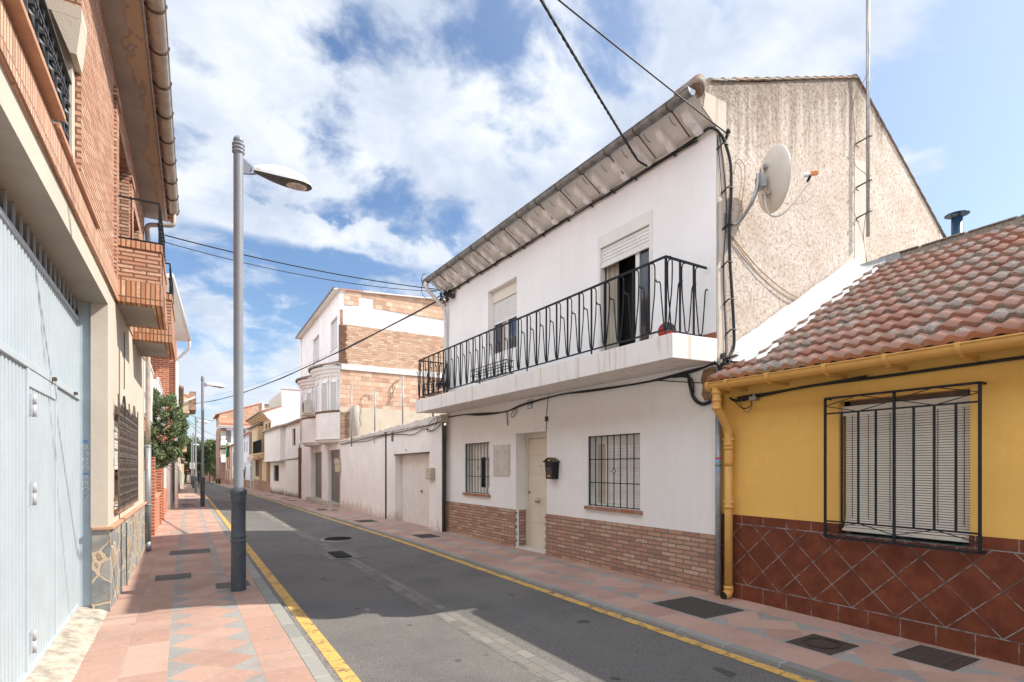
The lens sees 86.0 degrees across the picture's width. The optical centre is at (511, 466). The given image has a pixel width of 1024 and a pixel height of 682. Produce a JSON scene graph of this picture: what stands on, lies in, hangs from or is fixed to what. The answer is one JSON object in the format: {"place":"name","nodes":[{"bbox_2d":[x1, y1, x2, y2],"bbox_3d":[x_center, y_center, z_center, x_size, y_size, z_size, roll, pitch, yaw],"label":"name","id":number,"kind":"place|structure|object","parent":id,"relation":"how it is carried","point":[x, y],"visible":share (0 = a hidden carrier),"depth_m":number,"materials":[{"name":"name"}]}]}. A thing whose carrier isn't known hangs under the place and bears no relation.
{"place":"outdoors","nodes":[
{"label":"outdoors","id":0,"kind":"place"},
{"bbox_2d":[72,480,315,681],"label":"sidewalk","id":1,"kind":"structure","parent":0,"point":[198,627],"depth_m":5.13,"materials":[{"name":"pink tile"}]},
{"bbox_2d":[24,607,107,681],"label":"ramp","id":2,"kind":"structure","parent":1,"relation":"on","point":[62,658],"depth_m":4.31,"materials":[{"name":"beige stone"}]},
{"bbox_2d":[144,387,189,471],"bbox_3d":[-8.786,-0.161,13.393,1.617,3.522,2.099,0,0,-31],"label":"bushy tree","id":3,"kind":"object","parent":1,"relation":"on","point":[169,448],"visible":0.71,"depth_m":13.13,"materials":[{"name":"green plant"}]},
{"bbox_2d":[153,573,192,580],"bbox_3d":[-4.520,1.487,7.329,0.450,0.026,0.420,0,0,-31],"label":"manhole cover","id":4,"kind":"object","parent":1,"relation":"on","point":[172,576],"visible":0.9,"depth_m":7.33,"materials":[{"name":"grey metal"}]},
{"bbox_2d":[170,530,189,532],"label":"manhole cover","id":5,"kind":"object","parent":1,"relation":"on","point":[184,531],"visible":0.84,"depth_m":12.81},
{"bbox_2d":[168,548,211,554],"bbox_3d":[-5.563,1.487,9.490,0.640,0.029,0.540,0,0,-31],"label":"manhole cover","id":6,"kind":"object","parent":1,"relation":"on","point":[192,551],"visible":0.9,"depth_m":9.47,"materials":[{"name":"grey metal"}]},
{"bbox_2d":[181,448,198,472],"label":"street tree","id":7,"kind":"object","parent":1,"relation":"on","point":[186,466],"visible":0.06,"depth_m":87.24,"materials":[{"name":"green plant"}]},
{"bbox_2d":[183,435,200,482],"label":"street tree","id":8,"kind":"object","parent":1,"relation":"on","point":[186,457],"visible":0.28,"depth_m":89.44,"materials":[{"name":"green plant"}]},
{"bbox_2d":[191,442,198,484],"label":"street lamp","id":9,"kind":"object","parent":1,"relation":"on","point":[191,462],"visible":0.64,"depth_m":68.18,"materials":[{"name":"metal"}]},
{"bbox_2d":[192,432,200,487],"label":"street lamp","id":10,"kind":"object","parent":1,"relation":"on","point":[193,435],"visible":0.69,"depth_m":53.14,"materials":[{"name":"metal"}]},
{"bbox_2d":[186,450,211,482],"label":"street tree","id":11,"kind":"object","parent":1,"relation":"on","point":[198,465],"visible":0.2,"depth_m":93.78,"materials":[{"name":"green plant"}]},
{"bbox_2d":[194,416,208,492],"bbox_3d":[-21.892,-0.692,38.744,0.934,5.622,0.268,0,0,-29],"label":"street lamp","id":12,"kind":"object","parent":1,"relation":"on","point":[195,476],"visible":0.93,"depth_m":38.52,"materials":[{"name":"metal"}]},
{"bbox_2d":[200,376,224,506],"bbox_3d":[-12.494,-0.933,22.925,0.934,5.622,0.268,0,0,-29],"label":"street lamp","id":13,"kind":"object","parent":1,"relation":"on","point":[202,477],"visible":0.96,"depth_m":22.70,"materials":[{"name":"metal"}]},
{"bbox_2d":[214,580,251,588],"bbox_3d":[-3.484,1.487,6.848,0.405,0.026,0.370,0,0,-31],"label":"manhole cover","id":14,"kind":"object","parent":1,"relation":"on","point":[223,585],"visible":0.63,"depth_m":6.80,"materials":[{"name":"grey metal"}]},
{"bbox_2d":[230,135,311,591],"bbox_3d":[-2.942,-1.131,6.739,0.934,5.622,0.268,0,0,-30],"label":"street lamp","id":15,"kind":"object","parent":1,"relation":"on","point":[287,177],"visible":0.98,"depth_m":6.51,"materials":[{"name":"metal"}]},
{"bbox_2d":[184,472,546,681],"bbox_3d":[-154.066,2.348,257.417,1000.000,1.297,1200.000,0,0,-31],"label":"ground","id":16,"kind":"structure","parent":0,"point":[376,580],"depth_m":7.27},
{"bbox_2d":[0,0,179,681],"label":"brick house","id":17,"kind":"structure","parent":16,"relation":"on","point":[88,176],"depth_m":4.82,"materials":[{"name":"brick"}]},
{"bbox_2d":[113,394,137,511],"bbox_3d":[-4.985,-0.164,6.924,0.285,1.329,2.334,0,0,-30],"label":"window","id":18,"kind":"structure","parent":17,"relation":"in","point":[125,424],"depth_m":6.95,"materials":[{"name":"black metal"}]},
{"bbox_2d":[144,361,164,441],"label":"white balconied house","id":19,"kind":"structure","parent":16,"relation":"on","point":[155,383],"depth_m":12.79,"materials":[{"name":"paint"}]},
{"bbox_2d":[144,457,167,535],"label":"yard wall","id":20,"kind":"structure","parent":16,"relation":"on","point":[159,498],"depth_m":14.57,"materials":[{"name":"red brick"}]},
{"bbox_2d":[151,273,191,509],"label":"red brick house","id":21,"kind":"structure","parent":16,"relation":"on","point":[165,370],"depth_m":20.82,"materials":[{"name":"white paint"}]},
{"bbox_2d":[170,458,171,508],"bbox_3d":[-13.691,0.925,22.049,0.030,2.550,1.100,0,0,-31],"label":"door","id":22,"kind":"structure","parent":21,"relation":"in","point":[170,458],"depth_m":21.57,"materials":[{"name":"white"}]},
{"bbox_2d":[172,464,172,504],"bbox_3d":[-14.743,1.050,23.808,0.030,2.300,1.600,0,0,-31],"label":"door","id":23,"kind":"structure","parent":21,"relation":"in","point":[172,464],"depth_m":23.78,"materials":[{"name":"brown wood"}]},
{"bbox_2d":[172,462,173,490],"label":"window","id":24,"kind":"structure","parent":21,"relation":"in","point":[172,462],"depth_m":26.16,"materials":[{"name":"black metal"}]},
{"bbox_2d":[174,385,183,499],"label":"ochre fronted house","id":25,"kind":"structure","parent":16,"relation":"on","point":[180,393],"depth_m":30.49,"materials":[{"name":"brown paint"}]},
{"bbox_2d":[180,458,184,487],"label":"shop row","id":26,"kind":"object","parent":16,"relation":"on","point":[182,459],"visible":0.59,"depth_m":56.50,"materials":[{"name":"white paint"}]},
{"bbox_2d":[179,445,186,489],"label":"slab balcony house","id":27,"kind":"structure","parent":16,"relation":"on","point":[185,450],"depth_m":47.81,"materials":[{"name":"beige paint"}]},
{"bbox_2d":[181,460,187,484],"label":"shop row","id":28,"kind":"object","parent":16,"relation":"on","point":[182,475],"visible":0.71,"depth_m":68.59,"materials":[{"name":"beige paint"}]},
{"bbox_2d":[178,391,195,492],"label":"ochre oriel house","id":29,"kind":"structure","parent":16,"relation":"on","point":[189,406],"depth_m":38.84,"materials":[{"name":"white paint"}]},
{"bbox_2d":[194,298,441,403],"bbox_3d":[-12.075,-4.012,25.727,0.039,0.909,33.739,0,0,-38],"label":"overhead cable","id":30,"kind":"object","parent":29,"relation":"attached to","point":[342,349],"visible":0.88,"depth_m":16.70,"materials":[{"name":"black rubber"}]},
{"bbox_2d":[189,472,208,481],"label":"archway house","id":31,"kind":"structure","parent":16,"relation":"on","point":[206,477],"depth_m":102.44,"materials":[{"name":"paint"}]},
{"bbox_2d":[223,445,232,484],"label":"peach house","id":32,"kind":"structure","parent":16,"relation":"on","point":[228,480],"depth_m":67.44,"materials":[{"name":"paint"}]},
{"bbox_2d":[226,443,228,456],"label":"green cloth","id":33,"kind":"object","parent":32,"relation":"hanging from","point":[227,451],"visible":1,"depth_m":67.34,"materials":[{"name":"green fabric"}]},
{"bbox_2d":[230,444,232,484],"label":"peach house","id":34,"kind":"structure","parent":16,"relation":"on","point":[232,463],"depth_m":65.92,"materials":[{"name":"white paint"}]},
{"bbox_2d":[216,417,251,483],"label":"white balcony house","id":35,"kind":"structure","parent":16,"relation":"on","point":[224,428],"depth_m":76.63,"materials":[{"name":"paint"}]},
{"bbox_2d":[220,431,225,439],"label":"side window","id":36,"kind":"structure","parent":35,"relation":"in","point":[222,433],"depth_m":76.45,"materials":[{"name":"plastic"}]},
{"bbox_2d":[220,448,225,457],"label":"side window","id":37,"kind":"structure","parent":35,"relation":"in","point":[222,451],"depth_m":76.45,"materials":[{"name":"plastic"}]},
{"bbox_2d":[226,430,244,441],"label":"window","id":38,"kind":"structure","parent":35,"relation":"in","point":[228,432],"depth_m":76.52,"materials":[{"name":"grey glass"}]},
{"bbox_2d":[213,403,268,430],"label":"brick gable building","id":39,"kind":"structure","parent":16,"relation":"on","point":[249,411],"depth_m":83.38,"materials":[{"name":"ceramic"}]},
{"bbox_2d":[243,431,253,488],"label":"narrow white house","id":40,"kind":"structure","parent":16,"relation":"on","point":[248,472],"depth_m":53.20,"materials":[{"name":"paint"}]},
{"bbox_2d":[245,406,278,491],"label":"ochre house","id":41,"kind":"structure","parent":16,"relation":"on","point":[259,421],"depth_m":43.20,"materials":[{"name":"beige paint"}]},
{"bbox_2d":[256,460,258,476],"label":"window","id":42,"kind":"structure","parent":41,"relation":"in","point":[257,461],"depth_m":47.19,"materials":[{"name":"brown wood"}]},
{"bbox_2d":[263,389,299,426],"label":"tall white block","id":43,"kind":"structure","parent":16,"relation":"on","point":[287,402],"depth_m":40.29,"materials":[{"name":"paint"}]},
{"bbox_2d":[262,418,301,498],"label":"white house","id":44,"kind":"structure","parent":16,"relation":"on","point":[282,450],"depth_m":33.70,"materials":[{"name":"paint"}]},
{"bbox_2d":[274,465,278,480],"bbox_3d":[-15.676,0.463,36.665,0.189,1.052,1.786,0,0,-32],"label":"window","id":45,"kind":"structure","parent":44,"relation":"in","point":[276,467],"depth_m":36.73,"materials":[{"name":"black glass"}]},
{"bbox_2d":[295,287,445,507],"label":"three storey house","id":46,"kind":"structure","parent":16,"relation":"on","point":[381,362],"depth_m":22.57,"materials":[{"name":"paint"}]},
{"bbox_2d":[301,400,314,416],"bbox_3d":[-8.977,-2.535,24.140,0.497,0.658,0.790,0,0,-31],"label":"air conditioner","id":47,"kind":"object","parent":46,"relation":"attached to","point":[306,408],"visible":0.98,"depth_m":23.83,"materials":[{"name":"beige metal"}]},
{"bbox_2d":[313,337,318,364],"bbox_3d":[-9.204,-5.498,25.965,0.190,1.202,1.606,0,0,-30],"label":"window","id":48,"kind":"structure","parent":46,"relation":"in","point":[317,340],"depth_m":26.16,"materials":[{"name":"white plastic"}]},
{"bbox_2d":[330,320,336,351],"bbox_3d":[-7.244,-5.398,22.522,0.190,1.246,1.328,0,0,-30],"label":"window","id":49,"kind":"structure","parent":46,"relation":"in","point":[335,323],"depth_m":22.69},
{"bbox_2d":[334,459,340,471],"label":"wall meter boxes","id":50,"kind":"object","parent":46,"relation":"attached to","point":[337,462],"depth_m":21.43,"materials":[{"name":"plastic"}]},
{"bbox_2d":[359,380,399,425],"bbox_3d":[-5.396,-2.586,22.258,1.758,1.958,0.023,0,0,-31],"label":"climbing stem","id":51,"kind":"object","parent":46,"relation":"attached to","point":[371,398],"visible":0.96,"depth_m":22.49,"materials":[{"name":"brown plant"}]},
{"bbox_2d":[339,414,449,531],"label":"garden wall","id":52,"kind":"structure","parent":16,"relation":"on","point":[383,477],"depth_m":15.36,"materials":[{"name":"paint"}]},
{"bbox_2d":[341,417,440,444],"bbox_3d":[-4.117,-0.958,16.763,0.047,0.337,10.303,0,0,-29],"label":"wall cable","id":53,"kind":"object","parent":52,"relation":"attached to","point":[400,431],"depth_m":14.56,"materials":[{"name":"black rubber"}]},
{"bbox_2d":[349,376,434,446],"bbox_3d":[-3.840,-1.813,16.424,0.044,2.226,8.671,0,0,-31],"label":"wire fence","id":54,"kind":"object","parent":52,"relation":"on","point":[375,421],"visible":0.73,"depth_m":17.16,"materials":[{"name":"grey metal"}]},
{"bbox_2d":[402,454,428,526],"bbox_3d":[-2.442,0.645,14.259,0.091,1.910,2.674,0,0,-29],"label":"garage door","id":55,"kind":"structure","parent":52,"relation":"in","point":[415,488],"depth_m":14.44,"materials":[{"name":"silver metal"}]},
{"bbox_2d":[425,468,434,478],"bbox_3d":[-1.915,0.172,12.809,0.120,0.269,0.385,0,0,-31],"label":"garage meter box","id":56,"kind":"object","parent":52,"relation":"attached to","point":[429,473],"visible":1,"depth_m":12.67,"materials":[{"name":"plastic"}]},
{"bbox_2d":[442,422,443,530],"bbox_3d":[-1.617,0.220,12.558,0.095,2.600,0.085,0,0,-31],"label":"square pipe","id":57,"kind":"object","parent":52,"relation":"attached to","point":[442,476],"visible":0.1,"depth_m":12.53,"materials":[{"name":"grey metal"}]},
{"bbox_2d":[416,74,946,593],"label":"white house","id":58,"kind":"structure","parent":16,"relation":"on","point":[600,292],"depth_m":7.69,"materials":[{"name":"paint"}]},
{"bbox_2d":[165,235,437,289],"bbox_3d":[-3.849,-3.965,10.998,5.262,0.132,0.019,0,0,-35],"label":"overhead cable","id":59,"kind":"object","parent":58,"relation":"attached to","point":[296,266],"visible":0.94,"depth_m":10.74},
{"bbox_2d":[424,381,442,396],"bbox_3d":[-1.707,-1.677,11.866,0.244,0.295,0.586,0,0,-31],"label":"planter rack","id":60,"kind":"object","parent":58,"relation":"attached to","point":[431,395],"visible":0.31,"depth_m":11.75,"materials":[{"name":"black metal"}]},
{"bbox_2d":[421,274,455,305],"bbox_3d":[-1.671,-3.978,12.394,0.589,0.712,0.981,0,0,-31],"label":"cable tangle","id":61,"kind":"object","parent":58,"relation":"attached to","point":[446,294],"visible":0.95,"depth_m":12.33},
{"bbox_2d":[165,242,435,291],"bbox_3d":[-3.875,-3.887,11.040,5.269,0.239,0.012,0,0,-36],"label":"overhead cable","id":62,"kind":"object","parent":61,"relation":"attached to","point":[294,273],"visible":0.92,"depth_m":10.74,"materials":[{"name":"black rubber"}]},
{"bbox_2d":[204,303,436,396],"bbox_3d":[-11.991,-4.302,25.777,0.010,1.201,33.711,0,0,-38],"label":"overhead cable","id":63,"kind":"object","parent":61,"relation":"attached to","point":[328,354],"visible":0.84,"depth_m":18.47,"materials":[{"name":"black rubber"}]},
{"bbox_2d":[437,363,447,392],"bbox_3d":[-1.531,-1.895,12.140,0.264,0.821,0.285,0,0,-31],"label":"folded chair","id":64,"kind":"object","parent":58,"relation":"on","point":[446,383],"visible":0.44,"depth_m":12.18,"materials":[{"name":"black metal"}]},
{"bbox_2d":[462,442,490,496],"bbox_3d":[-0.628,0.066,11.354,0.335,1.092,1.151,0,0,-31],"label":"window","id":65,"kind":"structure","parent":58,"relation":"in","point":[480,451],"depth_m":11.49,"materials":[{"name":"beige metal"}]},
{"bbox_2d":[470,359,513,382],"bbox_3d":[-0.371,-1.665,9.635,0.173,0.240,1.242,0,0,-32],"label":"planter rack","id":66,"kind":"object","parent":58,"relation":"attached to","point":[491,369],"visible":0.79,"depth_m":9.57,"materials":[{"name":"black metal"}]},
{"bbox_2d":[492,280,516,353],"bbox_3d":[-0.070,-2.820,10.526,0.105,1.280,1.060,0,0,-32],"label":"window","id":67,"kind":"structure","parent":58,"relation":"in","point":[504,300],"depth_m":10.55,"materials":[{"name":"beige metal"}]},
{"bbox_2d":[527,399,531,408],"bbox_3d":[0.310,-1.087,9.626,0.012,0.155,0.150,0,0,-32],"label":"house number plate","id":68,"kind":"object","parent":58,"relation":"attached to","point":[529,406],"visible":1,"depth_m":9.62,"materials":[{"name":"grey ceramic"}]},
{"bbox_2d":[526,432,546,548],"bbox_3d":[0.515,0.455,9.730,0.097,2.090,0.980,0,0,-32],"label":"door","id":69,"kind":"structure","parent":58,"relation":"in","point":[536,449],"depth_m":9.86,"materials":[{"name":"beige wood"}]},
{"bbox_2d":[542,457,559,478],"bbox_3d":[0.642,0.034,8.969,0.156,0.352,0.293,0,0,-31],"label":"letter box","id":70,"kind":"object","parent":58,"relation":"attached to","point":[552,467],"visible":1,"depth_m":8.90,"materials":[{"name":"black metal"}]},
{"bbox_2d":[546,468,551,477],"bbox_3d":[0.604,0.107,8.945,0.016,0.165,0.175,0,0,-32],"label":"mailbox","id":71,"kind":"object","parent":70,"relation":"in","point":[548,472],"depth_m":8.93,"materials":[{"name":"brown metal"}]},
{"bbox_2d":[451,137,697,291],"bbox_3d":[0.343,-3.894,9.511,0.062,0.088,7.001,0,0,-32],"label":"eaves cable bundle","id":72,"kind":"object","parent":58,"relation":"attached to","point":[671,154],"visible":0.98,"depth_m":8.08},
{"bbox_2d":[448,362,714,417],"bbox_3d":[0.443,-0.961,9.362,0.193,0.503,7.257,0,0,-31],"label":"balcony cable bundle","id":73,"kind":"object","parent":58,"relation":"attached to","point":[683,374],"visible":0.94,"depth_m":7.13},
{"bbox_2d":[539,0,647,166],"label":"overhead cable","id":74,"kind":"object","parent":58,"relation":"attached to","point":[551,17],"visible":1,"depth_m":5.85,"materials":[{"name":"black rubber"}]},
{"bbox_2d":[584,433,642,514],"bbox_3d":[1.533,0.099,7.899,0.334,1.097,1.181,0,0,-31],"label":"window","id":75,"kind":"structure","parent":58,"relation":"in","point":[617,457],"depth_m":7.94,"materials":[{"name":"beige metal"}]},
{"bbox_2d":[598,209,652,351],"bbox_3d":[1.607,-2.420,7.671,0.139,1.880,1.070,0,0,-32],"label":"balcony door","id":76,"kind":"structure","parent":58,"relation":"in","point":[635,236],"depth_m":7.60,"materials":[{"name":"beige metal"}]},
{"bbox_2d":[658,322,675,335],"bbox_3d":[1.810,-1.575,6.412,0.210,0.210,0.208,0,0,-31],"label":"football","id":77,"kind":"object","parent":58,"relation":"on","point":[661,326],"visible":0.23,"depth_m":6.34,"materials":[{"name":"red plastic"}]},
{"bbox_2d":[683,126,736,370],"bbox_3d":[2.313,-2.423,6.476,0.613,3.052,0.269,0,0,27],"label":"corner cable bundle","id":78,"kind":"object","parent":58,"relation":"attached to","point":[731,187],"visible":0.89,"depth_m":6.40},
{"bbox_2d":[713,351,737,372],"bbox_3d":[2.473,-1.153,6.343,0.351,0.372,0.182,0,0,-31],"label":"cable tangle","id":79,"kind":"object","parent":58,"relation":"attached to","point":[722,355],"visible":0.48,"depth_m":6.32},
{"bbox_2d":[725,129,730,139],"bbox_3d":[2.505,-3.860,6.409,0.089,0.140,0.046,0,0,37],"label":"insulator","id":80,"kind":"object","parent":58,"relation":"attached to","point":[728,131],"visible":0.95,"depth_m":6.39,"materials":[{"name":"black plastic"}]},
{"bbox_2d":[558,0,726,133],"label":"overhead cable","id":81,"kind":"object","parent":80,"relation":"attached to","point":[625,53],"visible":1,"depth_m":5.48,"materials":[{"name":"black rubber"}]},
{"bbox_2d":[731,159,798,301],"bbox_3d":[3.775,-2.893,7.210,2.805,1.538,0.010,0,0,-32],"label":"gable wire","id":82,"kind":"object","parent":58,"relation":"attached to","point":[735,241],"visible":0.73,"depth_m":6.63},
{"bbox_2d":[724,144,818,231],"bbox_3d":[2.998,-3.195,6.358,0.858,0.870,0.640,0,0,43],"label":"satellite dish","id":83,"kind":"object","parent":58,"relation":"attached to","point":[772,179],"visible":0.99,"depth_m":6.21,"materials":[{"name":"paint"}]},
{"bbox_2d":[853,0,872,261],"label":"antenna mast","id":84,"kind":"object","parent":58,"relation":"attached to","point":[867,173],"visible":0.94,"depth_m":7.94,"materials":[{"name":"grey metal"}]},
{"bbox_2d":[197,481,797,681],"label":"road","id":85,"kind":"structure","parent":0,"point":[369,628],"depth_m":5.47,"materials":[{"name":"grey asphalt"}]},
{"bbox_2d":[197,439,215,481],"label":"street tree","id":86,"kind":"object","parent":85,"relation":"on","point":[210,457],"visible":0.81,"depth_m":92.33,"materials":[{"name":"green plant"}]},
{"bbox_2d":[320,537,351,541],"bbox_3d":[-3.750,1.566,11.834,0.760,0.028,0.760,0,0,-31],"label":"round manhole cover","id":87,"kind":"object","parent":85,"relation":"on","point":[332,539],"visible":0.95,"depth_m":11.66,"materials":[{"name":"grey metal"}]},
{"bbox_2d":[205,484,583,681],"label":"drain channel","id":88,"kind":"object","parent":85,"relation":"on","point":[537,666],"visible":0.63,"depth_m":5.50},
{"bbox_2d":[319,550,364,559],"bbox_3d":[-3.025,1.577,9.727,0.560,0.054,1.000,0,0,-31],"label":"road drain","id":89,"kind":"object","parent":88,"relation":"on","point":[341,555],"visible":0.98,"depth_m":9.62,"materials":[{"name":"black metal"}]},
{"bbox_2d":[197,481,815,681],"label":"yellow line","id":90,"kind":"object","parent":85,"relation":"on","point":[341,667],"visible":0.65,"depth_m":5.31,"materials":[{"name":"paint"}]},
{"bbox_2d":[205,482,822,681],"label":"gutter line","id":91,"kind":"object","parent":85,"relation":"on","point":[331,671],"visible":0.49,"depth_m":5.29,"materials":[{"name":"yellow paint"}]},
{"bbox_2d":[190,481,851,681],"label":"kerb","id":92,"kind":"structure","parent":85,"relation":"on","point":[317,669],"depth_m":5.19,"materials":[{"name":"concrete"}]},
{"bbox_2d":[144,0,1023,441],"label":"sky","id":93,"kind":"structure","parent":0,"point":[416,128],"materials":[{"name":"blue"}]},
{"bbox_2d":[211,481,1023,681],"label":"sidewalk","id":94,"kind":"structure","parent":0,"point":[765,629],"depth_m":5.33,"materials":[{"name":"pink tile"}]},
{"bbox_2d":[204,449,215,481],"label":"street tree","id":95,"kind":"object","parent":94,"relation":"on","point":[214,474],"visible":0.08,"depth_m":96.69,"materials":[{"name":"green plant"}]},
{"bbox_2d":[211,457,215,473],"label":"street tree","id":96,"kind":"object","parent":94,"relation":"on","point":[213,470],"visible":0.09,"depth_m":86.21,"materials":[{"name":"green plant"}]},
{"bbox_2d":[354,520,378,522],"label":"manhole cover","id":97,"kind":"object","parent":94,"relation":"on","point":[360,521],"visible":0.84,"depth_m":15.16,"materials":[{"name":"grey metal"}]},
{"bbox_2d":[412,534,440,537],"bbox_3d":[-1.819,1.487,11.626,0.460,0.029,0.620,0,0,-31],"label":"manhole cover","id":98,"kind":"object","parent":94,"relation":"on","point":[425,535],"visible":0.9,"depth_m":11.66,"materials":[{"name":"grey metal"}]},
{"bbox_2d":[650,596,746,619],"bbox_3d":[1.944,1.487,5.767,0.640,0.026,0.740,0,0,-31],"label":"manhole cover","id":99,"kind":"object","parent":94,"relation":"on","point":[698,607],"visible":0.84,"depth_m":5.72,"materials":[{"name":"grey metal"}]},
{"bbox_2d":[782,633,862,655],"bbox_3d":[2.574,1.485,4.559,0.460,0.031,0.420,0,0,-31],"label":"manhole cover","id":100,"kind":"object","parent":94,"relation":"on","point":[825,645],"visible":0.99,"depth_m":4.54,"materials":[{"name":"grey metal"}]},
{"bbox_2d":[703,214,1023,666],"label":"yellow house","id":101,"kind":"structure","parent":94,"relation":"on","point":[893,506],"depth_m":5.00,"materials":[{"name":"paint"}]},
{"bbox_2d":[715,414,721,595],"bbox_3d":[2.366,0.330,6.293,0.069,2.300,0.069,0,0,-31],"label":"grey conduit","id":102,"kind":"object","parent":101,"relation":"attached to","point":[718,461],"visible":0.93,"depth_m":6.27,"materials":[{"name":"grey plastic"}]},
{"bbox_2d":[749,393,759,400],"bbox_3d":[2.614,-0.745,5.923,0.070,0.070,0.080,0,0,-31],"label":"junction box","id":103,"kind":"object","parent":101,"relation":"attached to","point":[753,398],"visible":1,"depth_m":5.90,"materials":[{"name":"grey plastic"}]},
{"bbox_2d":[729,356,1023,411],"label":"gutter cable bundle","id":104,"kind":"object","parent":101,"relation":"attached to","point":[759,395],"visible":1,"depth_m":4.94,"materials":[{"name":"black rubber"}]},
{"bbox_2d":[824,381,986,553],"bbox_3d":[3.401,0.013,4.780,0.311,1.324,1.199,0,0,-31],"label":"window","id":105,"kind":"structure","parent":101,"relation":"in","point":[907,458],"depth_m":4.71,"materials":[{"name":"white plastic"}]},
{"bbox_2d":[944,210,969,234],"bbox_3d":[6.370,-2.817,7.856,0.296,1.635,0.296,0,0,-31],"label":"flue pipe","id":106,"kind":"object","parent":101,"relation":"on","point":[956,217],"visible":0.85,"depth_m":7.82,"materials":[{"name":"metal"}]},
{"bbox_2d":[888,644,982,672],"bbox_3d":[3.275,1.487,4.244,0.500,0.026,0.440,0,0,-31],"label":"manhole cover","id":107,"kind":"object","parent":94,"relation":"on","point":[939,658],"visible":0.84,"depth_m":4.23,"materials":[{"name":"grey metal"}]}
]}

